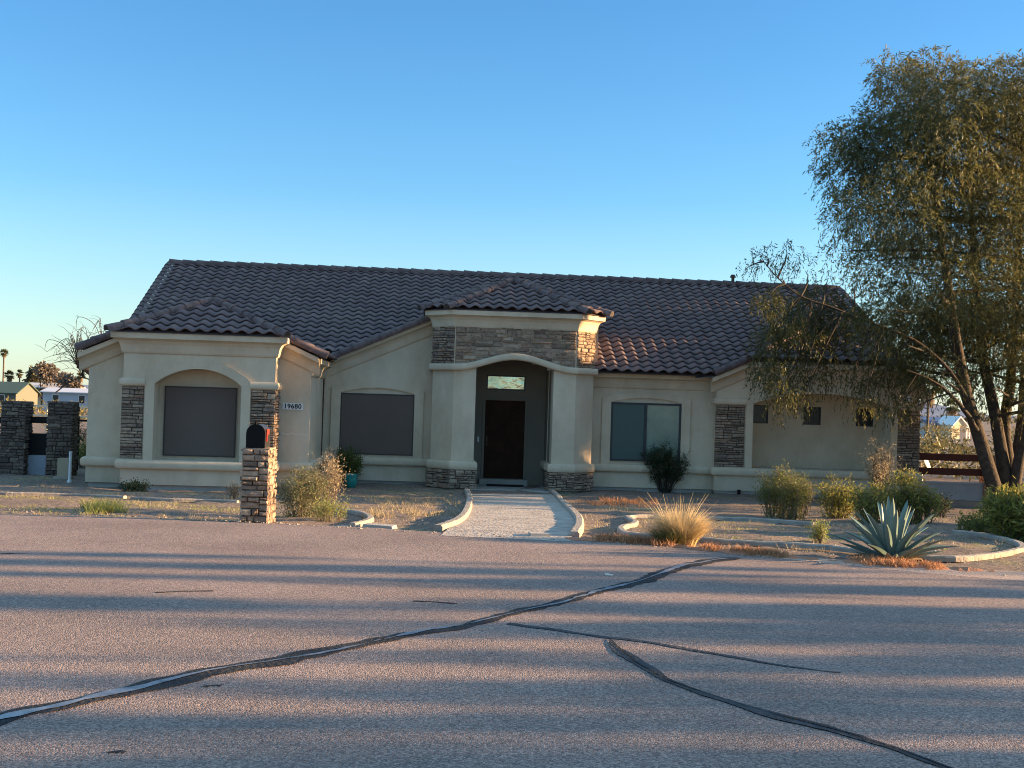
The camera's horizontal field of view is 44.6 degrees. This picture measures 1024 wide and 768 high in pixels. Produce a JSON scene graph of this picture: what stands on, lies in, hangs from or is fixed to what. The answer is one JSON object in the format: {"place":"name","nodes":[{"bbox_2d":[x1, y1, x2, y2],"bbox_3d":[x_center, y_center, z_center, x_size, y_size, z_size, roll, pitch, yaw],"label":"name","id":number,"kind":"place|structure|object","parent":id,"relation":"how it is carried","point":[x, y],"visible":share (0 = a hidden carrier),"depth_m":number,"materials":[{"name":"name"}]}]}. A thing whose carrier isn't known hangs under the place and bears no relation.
{"place":"outdoors","nodes":[
{"label":"outdoors","id":0,"kind":"place"},
{"bbox_2d":[364,493,464,518],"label":"dry grass","id":1,"kind":"structure","parent":0,"point":[415,510],"depth_m":21.43,"materials":[{"name":"plant"}]},
{"bbox_2d":[0,515,1023,767],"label":"road","id":2,"kind":"structure","parent":0,"point":[926,665],"depth_m":7.78,"materials":[{"name":"grey asphalt"}]},
{"bbox_2d":[108,750,125,752],"bbox_3d":[-1.704,1.587,5.390,0.076,0.001,0.062,2,-1,-36],"label":"road tar stain","id":3,"kind":"object","parent":2,"relation":"on","point":[122,751],"visible":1,"depth_m":5.40,"materials":[{"name":"black asphalt"}]},
{"bbox_2d":[0,557,738,724],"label":"road crack sealant","id":4,"kind":"object","parent":2,"relation":"on","point":[208,673],"visible":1,"depth_m":7.49,"materials":[{"name":"black asphalt"}]},
{"bbox_2d":[507,623,839,672],"bbox_3d":[0.984,1.710,8.178,2.396,0.001,0.140,1,-1,34],"label":"road crack sealant","id":5,"kind":"object","parent":2,"relation":"on","point":[680,647],"visible":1,"depth_m":8.24,"materials":[{"name":"black asphalt"}]},
{"bbox_2d":[609,639,948,767],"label":"road crack sealant","id":6,"kind":"object","parent":2,"relation":"on","point":[618,651],"visible":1,"depth_m":6.47,"materials":[{"name":"black asphalt"}]},
{"bbox_2d":[751,555,1023,580],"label":"road shoulder","id":7,"kind":"object","parent":2,"relation":"on","point":[1011,575],"visible":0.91,"depth_m":12.75},
{"bbox_2d":[0,408,1023,571],"bbox_3d":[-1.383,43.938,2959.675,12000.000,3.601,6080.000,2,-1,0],"label":"ground","id":8,"kind":"structure","parent":0,"point":[743,505],"depth_m":22.26,"materials":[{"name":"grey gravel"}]},
{"bbox_2d":[0,348,7,381],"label":"palm tree","id":9,"kind":"object","parent":8,"relation":"on","point":[5,353],"visible":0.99,"depth_m":329.83,"materials":[{"name":"green plant"}]},
{"bbox_2d":[3,369,13,381],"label":"palm tree","id":10,"kind":"object","parent":8,"relation":"on","point":[10,376],"visible":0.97,"depth_m":299.53,"materials":[{"name":"green plant"}]},
{"bbox_2d":[0,401,33,474],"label":"stone pillar","id":11,"kind":"structure","parent":8,"relation":"on","point":[16,427],"depth_m":31.17,"materials":[{"name":"grey stone"}]},
{"bbox_2d":[15,369,23,381],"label":"palm tree","id":12,"kind":"object","parent":8,"relation":"on","point":[19,375],"visible":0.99,"depth_m":299.74,"materials":[{"name":"green plant"}]},
{"bbox_2d":[0,381,40,408],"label":"mobile home","id":13,"kind":"object","parent":8,"relation":"on","point":[20,391],"visible":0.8,"depth_m":263.73,"materials":[{"name":"grey"}]},
{"bbox_2d":[0,394,4,400],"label":"window","id":14,"kind":"structure","parent":13,"relation":"in","point":[2,396],"depth_m":259.89,"materials":[{"name":"grey glass"}]},
{"bbox_2d":[22,365,41,382],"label":"tree","id":15,"kind":"object","parent":8,"relation":"on","point":[31,376],"visible":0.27,"depth_m":309.01,"materials":[{"name":"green plant"}]},
{"bbox_2d":[26,416,47,474],"bbox_3d":[-12.057,1.648,31.550,0.664,1.652,0.150,2,-1,0],"label":"board fence","id":16,"kind":"object","parent":8,"relation":"on","point":[36,458],"visible":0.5,"depth_m":31.52,"materials":[{"name":"blue paint"}]},
{"bbox_2d":[0,396,87,425],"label":"distant brush","id":17,"kind":"object","parent":8,"relation":"on","point":[80,412],"visible":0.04,"depth_m":71.52,"materials":[{"name":"brown plant"}]},
{"bbox_2d":[0,404,87,432],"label":"rail fence","id":18,"kind":"object","parent":8,"relation":"on","point":[45,415],"visible":0.08,"depth_m":61.94,"materials":[{"name":"beige paint"}]},
{"bbox_2d":[32,360,60,407],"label":"tree","id":19,"kind":"object","parent":8,"relation":"on","point":[46,374],"visible":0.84,"depth_m":289.41,"materials":[{"name":"brown plant"}]},
{"bbox_2d":[30,382,84,407],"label":"mobile home","id":20,"kind":"object","parent":8,"relation":"on","point":[35,385],"visible":0.07,"depth_m":290.50,"materials":[{"name":"beige metal"}]},
{"bbox_2d":[45,401,79,475],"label":"stone pillar","id":21,"kind":"structure","parent":8,"relation":"on","point":[62,430],"depth_m":31.27,"materials":[{"name":"grey stone"}]},
{"bbox_2d":[52,371,73,382],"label":"tree","id":22,"kind":"object","parent":8,"relation":"on","point":[60,376],"visible":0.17,"depth_m":299.34,"materials":[{"name":"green plant"}]},
{"bbox_2d":[39,387,87,410],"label":"mobile home","id":23,"kind":"object","parent":8,"relation":"on","point":[70,394],"visible":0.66,"depth_m":249.95,"materials":[{"name":"white metal"}]},
{"bbox_2d":[52,394,58,400],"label":"window","id":24,"kind":"structure","parent":23,"relation":"in","point":[55,397],"depth_m":249.87,"materials":[{"name":"grey glass"}]},
{"bbox_2d":[78,395,84,402],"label":"window","id":25,"kind":"structure","parent":23,"relation":"in","point":[82,397],"depth_m":249.87,"materials":[{"name":"grey glass"}]},
{"bbox_2d":[0,492,126,498],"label":"garden kerb","id":26,"kind":"structure","parent":8,"relation":"on","point":[58,494],"depth_m":22.24,"materials":[{"name":"concrete"}]},
{"bbox_2d":[53,458,73,478],"bbox_3d":[-10.851,2.069,30.270,0.400,0.550,0.300,2,-1,0],"label":"utility box","id":27,"kind":"object","parent":8,"relation":"on","point":[62,467],"visible":0.68,"depth_m":30.17,"materials":[{"name":"beige metal"}]},
{"bbox_2d":[35,317,103,392],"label":"bare tree","id":28,"kind":"object","parent":8,"relation":"on","point":[76,362],"visible":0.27,"depth_m":55.93,"materials":[{"name":"brown plant"}]},
{"bbox_2d":[67,451,71,482],"bbox_3d":[-10.314,1.986,29.171,0.119,0.820,0.119,2,-1,0],"label":"post","id":29,"kind":"object","parent":8,"relation":"on","point":[69,480],"visible":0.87,"depth_m":29.14,"materials":[{"name":"white paint"}]},
{"bbox_2d":[56,373,83,387],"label":"tree","id":30,"kind":"object","parent":8,"relation":"on","point":[76,383],"visible":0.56,"depth_m":278.86,"materials":[{"name":"brown plant"}]},
{"bbox_2d":[76,373,85,382],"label":"palm tree","id":31,"kind":"object","parent":8,"relation":"on","point":[81,379],"visible":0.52,"depth_m":289.69,"materials":[{"name":"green plant"}]},
{"bbox_2d":[78,436,85,468],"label":"shrub","id":32,"kind":"object","parent":8,"relation":"on","point":[83,447],"visible":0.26,"depth_m":34.35,"materials":[{"name":"green plant"}]},
{"bbox_2d":[77,416,86,469],"bbox_3d":[-11.615,1.589,33.476,0.621,1.451,0.054,2,-1,0],"label":"rail","id":33,"kind":"object","parent":8,"relation":"on","point":[78,435],"visible":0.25,"depth_m":33.46,"materials":[{"name":"black metal"}]},
{"bbox_2d":[78,415,86,460],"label":"shrub","id":34,"kind":"object","parent":8,"relation":"on","point":[84,435],"visible":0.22,"depth_m":35.64,"materials":[{"name":"green plant"}]},
{"bbox_2d":[78,495,131,513],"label":"green weeds","id":35,"kind":"object","parent":8,"relation":"on","point":[106,506],"visible":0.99,"depth_m":17.54,"materials":[{"name":"green plant"}]},
{"bbox_2d":[118,477,152,491],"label":"bush","id":36,"kind":"object","parent":8,"relation":"on","point":[134,485],"visible":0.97,"depth_m":25.94,"materials":[{"name":"green plant"}]},
{"bbox_2d":[130,496,238,502],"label":"garden kerb","id":37,"kind":"structure","parent":8,"relation":"on","point":[177,499],"depth_m":21.68,"materials":[{"name":"concrete"}]},
{"bbox_2d":[221,481,240,498],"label":"dry tuft","id":38,"kind":"object","parent":8,"relation":"on","point":[234,492],"visible":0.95,"depth_m":23.79,"materials":[{"name":"green plant"}]},
{"bbox_2d":[239,447,276,523],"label":"mailbox pillar","id":39,"kind":"structure","parent":8,"relation":"on","point":[258,485],"depth_m":16.06,"materials":[{"name":"stone"}]},
{"bbox_2d":[246,422,269,447],"bbox_3d":[-3.304,0.657,16.302,0.248,0.335,0.498,2,-1,-2],"label":"mailbox","id":40,"kind":"object","parent":39,"relation":"on","point":[257,435],"visible":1,"depth_m":16.08,"materials":[{"name":"metal"}]},
{"bbox_2d":[246,422,265,447],"bbox_3d":[-3.300,0.654,16.087,0.242,0.335,0.068,2,-1,-2],"label":"door","id":41,"kind":"structure","parent":40,"relation":"in","point":[255,433],"depth_m":16.08,"materials":[{"name":"black paint"}]},
{"bbox_2d":[275,458,334,516],"bbox_3d":[-2.949,1.505,17.838,0.947,0.876,0.975,3,-1,-42],"label":"desert bush","id":42,"kind":"object","parent":8,"relation":"on","point":[301,494],"visible":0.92,"depth_m":17.73,"materials":[{"name":"green plant"}]},
{"bbox_2d":[306,495,354,521],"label":"desert bush","id":43,"kind":"object","parent":8,"relation":"on","point":[327,508],"visible":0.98,"depth_m":16.93,"materials":[{"name":"green plant"}]},
{"bbox_2d":[308,446,355,515],"bbox_3d":[-2.718,1.445,18.494,0.794,1.085,0.848,2,-1,0],"label":"desert bush","id":44,"kind":"object","parent":8,"relation":"on","point":[333,470],"visible":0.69,"depth_m":18.46,"materials":[{"name":"beige plant"}]},
{"bbox_2d":[325,444,364,484],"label":"green bush","id":45,"kind":"object","parent":8,"relation":"on","point":[352,464],"visible":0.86,"depth_m":31.30,"materials":[{"name":"green plant"}]},
{"bbox_2d":[322,507,373,526],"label":"garden kerb","id":46,"kind":"structure","parent":8,"relation":"on","point":[367,516],"depth_m":17.44,"materials":[{"name":"concrete"}]},
{"bbox_2d":[344,473,357,487],"bbox_3d":[-3.922,2.349,30.382,0.340,0.330,0.340,2,-1,0],"label":"plant pot","id":47,"kind":"object","parent":8,"relation":"on","point":[350,481],"visible":0.89,"depth_m":30.25,"materials":[{"name":"teal ceramic"}]},
{"bbox_2d":[362,523,397,528],"bbox_3d":[-1.672,1.818,15.841,0.427,0.085,0.217,2,-1,12],"label":"concrete chunk","id":48,"kind":"object","parent":8,"relation":"on","point":[378,525],"visible":0.57,"depth_m":15.77,"materials":[{"name":"grey concrete"}]},
{"bbox_2d":[433,488,472,531],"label":"walk kerb","id":49,"kind":"structure","parent":8,"relation":"on","point":[463,515],"depth_m":17.37,"materials":[{"name":"concrete"}]},
{"bbox_2d":[74,259,925,497],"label":"house","id":50,"kind":"structure","parent":8,"relation":"on","point":[480,380],"depth_m":31.95,"materials":[{"name":"paint"}]},
{"bbox_2d":[162,386,236,457],"bbox_3d":[-6.975,0.841,27.922,1.590,1.555,0.045,2,-1,-4],"label":"screened window","id":51,"kind":"structure","parent":50,"relation":"in","point":[199,421],"depth_m":27.91,"materials":[{"name":"grey fabric"}]},
{"bbox_2d":[339,393,414,455],"bbox_3d":[-3.439,1.026,31.842,1.870,1.555,0.045,2,-1,-4],"label":"screened window","id":52,"kind":"structure","parent":50,"relation":"in","point":[376,424],"depth_m":31.84,"materials":[{"name":"grey fabric"}]},
{"bbox_2d":[483,400,524,478],"bbox_3d":[-0.206,1.468,33.011,1.045,2.057,0.127,2,-1,-4],"label":"door","id":53,"kind":"structure","parent":50,"relation":"in","point":[504,420],"depth_m":33.02,"materials":[{"name":"brown wood"}]},
{"bbox_2d":[486,484,523,486],"bbox_3d":[-0.183,2.625,32.331,0.950,0.023,0.500,2,-1,-4],"label":"doormat","id":54,"kind":"object","parent":50,"relation":"on","point":[504,485],"visible":1,"depth_m":32.16,"materials":[{"name":"black rubber"}]},
{"bbox_2d":[486,375,525,390],"bbox_3d":[-0.158,-0.032,33.030,1.030,0.390,0.050,2,-1,-4],"label":"transom window","id":55,"kind":"structure","parent":50,"relation":"in","point":[494,382],"depth_m":33.03,"materials":[{"name":"clear glass"}]},
{"bbox_2d":[610,402,681,461],"bbox_3d":[3.446,1.247,32.309,1.830,1.510,0.039,2,-1,-4],"label":"sliding window","id":56,"kind":"structure","parent":50,"relation":"in","point":[634,426],"depth_m":32.31,"materials":[{"name":"grey"}]},
{"bbox_2d":[753,405,767,423],"bbox_3d":[6.564,0.802,33.207,0.470,0.480,0.040,2,-1,-4],"label":"small window","id":57,"kind":"structure","parent":50,"relation":"in","point":[758,410],"depth_m":33.21,"materials":[{"name":"black glass"}]},
{"bbox_2d":[803,407,820,424],"bbox_3d":[7.986,0.848,33.307,0.480,0.480,0.040,2,-1,-4],"label":"small window","id":58,"kind":"structure","parent":50,"relation":"in","point":[816,419],"depth_m":33.31,"materials":[{"name":"black glass"}]},
{"bbox_2d":[856,408,872,426],"bbox_3d":[9.412,0.895,33.407,0.480,0.480,0.040,2,-1,-4],"label":"small window","id":59,"kind":"structure","parent":50,"relation":"in","point":[868,423],"depth_m":33.41,"materials":[{"name":"black glass"}]},
{"bbox_2d":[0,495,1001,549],"bbox_3d":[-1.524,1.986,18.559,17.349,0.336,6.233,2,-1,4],"label":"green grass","id":60,"kind":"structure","parent":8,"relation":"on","point":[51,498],"depth_m":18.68,"materials":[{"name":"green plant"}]},
{"bbox_2d":[440,494,574,540],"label":"walkway","id":61,"kind":"structure","parent":8,"relation":"on","point":[511,516],"depth_m":18.66,"materials":[{"name":"concrete"}]},
{"bbox_2d":[0,495,1023,575],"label":"pebbles","id":62,"kind":"object","parent":8,"relation":"on","point":[187,518],"visible":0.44,"depth_m":16.16,"materials":[{"name":"gravel"}]},
{"bbox_2d":[528,532,549,536],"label":"concrete block","id":63,"kind":"structure","parent":8,"relation":"on","point":[538,534],"depth_m":15.06,"materials":[{"name":"grey concrete"}]},
{"bbox_2d":[549,489,583,536],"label":"walk kerb","id":64,"kind":"structure","parent":8,"relation":"on","point":[577,529],"depth_m":18.90,"materials":[{"name":"concrete"}]},
{"bbox_2d":[575,493,660,507],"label":"dead weeds","id":65,"kind":"object","parent":8,"relation":"on","point":[626,501],"visible":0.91,"depth_m":27.46,"materials":[{"name":"brown plant"}]},
{"bbox_2d":[640,436,690,492],"bbox_3d":[4.005,2.098,32.475,1.593,1.488,1.692,2,-1,0],"label":"shrub","id":66,"kind":"object","parent":8,"relation":"on","point":[671,464],"visible":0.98,"depth_m":32.13,"materials":[{"name":"green plant"}]},
{"bbox_2d":[566,536,994,571],"bbox_3d":[2.771,1.881,13.984,4.997,0.071,0.712,1,-1,27],"label":"soil strip","id":67,"kind":"object","parent":8,"relation":"on","point":[966,569],"visible":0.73,"depth_m":13.66,"materials":[{"name":"brown soil"}]},
{"bbox_2d":[634,494,732,545],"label":"fountain grass","id":68,"kind":"object","parent":67,"relation":"on","point":[685,530],"depth_m":14.63,"materials":[{"name":"plant"}]},
{"bbox_2d":[591,531,947,569],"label":"dead weeds","id":69,"kind":"object","parent":67,"relation":"on","point":[758,550],"visible":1,"depth_m":13.77,"materials":[{"name":"brown plant"}]},
{"bbox_2d":[751,458,823,519],"bbox_3d":[5.053,1.915,22.862,1.418,1.156,1.279,2,-1,0],"label":"round shrub","id":70,"kind":"object","parent":8,"relation":"on","point":[791,492],"visible":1,"depth_m":22.70,"materials":[{"name":"green plant"}]},
{"bbox_2d":[780,467,820,515],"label":"round shrub","id":71,"kind":"object","parent":8,"relation":"on","point":[809,488],"visible":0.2,"depth_m":24.75,"materials":[{"name":"green plant"}]},
{"bbox_2d":[805,515,834,542],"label":"bush","id":72,"kind":"object","parent":8,"relation":"on","point":[819,534],"visible":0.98,"depth_m":15.82,"materials":[{"name":"green plant"}]},
{"bbox_2d":[617,514,1023,561],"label":"garden kerb","id":73,"kind":"structure","parent":8,"relation":"on","point":[633,520],"depth_m":15.10,"materials":[{"name":"concrete"}]},
{"bbox_2d":[815,471,865,517],"bbox_3d":[6.202,2.105,23.605,0.962,0.962,1.148,2,-1,0],"label":"round shrub","id":74,"kind":"object","parent":8,"relation":"on","point":[843,507],"visible":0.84,"depth_m":23.48,"materials":[{"name":"green plant"}]},
{"bbox_2d":[840,481,891,523],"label":"oleander","id":75,"kind":"object","parent":8,"relation":"on","point":[869,499],"visible":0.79,"depth_m":21.96,"materials":[{"name":"green plant"}]},
{"bbox_2d":[733,44,1023,497],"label":"willow acacia tree","id":76,"kind":"object","parent":8,"relation":"on","point":[980,325],"visible":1,"depth_m":29.00,"materials":[{"name":"green plant"}]},
{"bbox_2d":[855,433,903,498],"bbox_3d":[8.661,2.016,29.525,1.248,1.830,1.252,1,-1,43],"label":"tall dry bush","id":77,"kind":"object","parent":8,"relation":"on","point":[878,469],"visible":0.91,"depth_m":29.40,"materials":[{"name":"beige plant"}]},
{"bbox_2d":[829,496,958,560],"bbox_3d":[4.205,1.601,13.796,1.304,0.717,1.284,1,-1,38],"label":"agave","id":78,"kind":"object","parent":8,"relation":"on","point":[891,537],"visible":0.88,"depth_m":13.69,"materials":[{"name":"green plant"}]},
{"bbox_2d":[868,464,940,523],"bbox_3d":[7.084,1.994,22.450,1.232,1.160,1.264,2,-1,0],"label":"oleander","id":79,"kind":"object","parent":8,"relation":"on","point":[901,495],"visible":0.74,"depth_m":22.28,"materials":[{"name":"green plant"}]},
{"bbox_2d":[901,472,944,523],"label":"oleander","id":80,"kind":"object","parent":8,"relation":"on","point":[932,504],"visible":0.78,"depth_m":22.23,"materials":[{"name":"green plant"}]},
{"bbox_2d":[920,374,941,439],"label":"palm tree","id":81,"kind":"object","parent":8,"relation":"on","point":[926,397],"visible":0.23,"depth_m":149.58,"materials":[{"name":"green plant"}]},
{"bbox_2d":[921,460,942,480],"bbox_3d":[11.366,2.513,33.947,0.510,1.263,0.444,2,-1,0],"label":"satellite dish","id":82,"kind":"object","parent":8,"relation":"on","point":[926,462],"visible":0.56,"depth_m":34.02,"materials":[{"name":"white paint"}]},
{"bbox_2d":[920,416,969,438],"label":"house","id":83,"kind":"structure","parent":8,"relation":"on","point":[957,421],"depth_m":249.49,"materials":[{"name":"white paint"}]},
{"bbox_2d":[934,492,955,517],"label":"oleander","id":84,"kind":"object","parent":8,"relation":"on","point":[945,508],"visible":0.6,"depth_m":25.72,"materials":[{"name":"green plant"}]},
{"bbox_2d":[918,453,983,500],"bbox_3d":[11.309,2.508,32.674,2.045,1.634,0.260,2,-1,0],"label":"rail fence","id":85,"kind":"object","parent":8,"relation":"on","point":[970,491],"visible":0.47,"depth_m":32.57,"materials":[{"name":"paint"}]},
{"bbox_2d":[945,398,959,415],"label":"palm tree","id":86,"kind":"object","parent":8,"relation":"on","point":[953,411],"visible":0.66,"depth_m":259.46,"materials":[{"name":"green plant"}]},
{"bbox_2d":[919,429,1013,481],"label":"distant brush","id":87,"kind":"object","parent":8,"relation":"on","point":[929,446],"visible":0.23,"depth_m":44.09,"materials":[{"name":"green plant"}]},
{"bbox_2d":[920,420,1014,438],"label":"distant brush","id":88,"kind":"object","parent":8,"relation":"on","point":[938,428],"visible":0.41,"depth_m":122.41,"materials":[{"name":"brown plant"}]},
{"bbox_2d":[924,411,1016,424],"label":"distant trees","id":89,"kind":"object","parent":8,"relation":"on","point":[988,419],"visible":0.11,"depth_m":415.81,"materials":[{"name":"green plant"}]},
{"bbox_2d":[952,509,993,532],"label":"bush","id":90,"kind":"object","parent":8,"relation":"on","point":[974,524],"visible":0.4,"depth_m":19.85,"materials":[{"name":"green plant"}]},
{"bbox_2d":[979,455,996,501],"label":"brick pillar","id":91,"kind":"structure","parent":8,"relation":"on","point":[981,478],"depth_m":32.52,"materials":[{"name":"brown brick"}]},
{"bbox_2d":[971,476,1023,541],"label":"oleander","id":92,"kind":"object","parent":8,"relation":"on","point":[997,503],"visible":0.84,"depth_m":17.84,"materials":[{"name":"green plant"}]},
{"bbox_2d":[1001,483,1023,541],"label":"oleander","id":93,"kind":"object","parent":8,"relation":"on","point":[1019,513],"visible":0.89,"depth_m":17.54,"materials":[{"name":"green plant"}]},
{"bbox_2d":[0,0,1023,414],"label":"sky","id":94,"kind":"structure","parent":0,"point":[657,139],"materials":[{"name":"blue"}]},
{"bbox_2d":[919,402,1016,418],"bbox_3d":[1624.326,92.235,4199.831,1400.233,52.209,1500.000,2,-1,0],"label":"hill","id":95,"kind":"structure","parent":0,"point":[937,412],"depth_m":3782.87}
]}

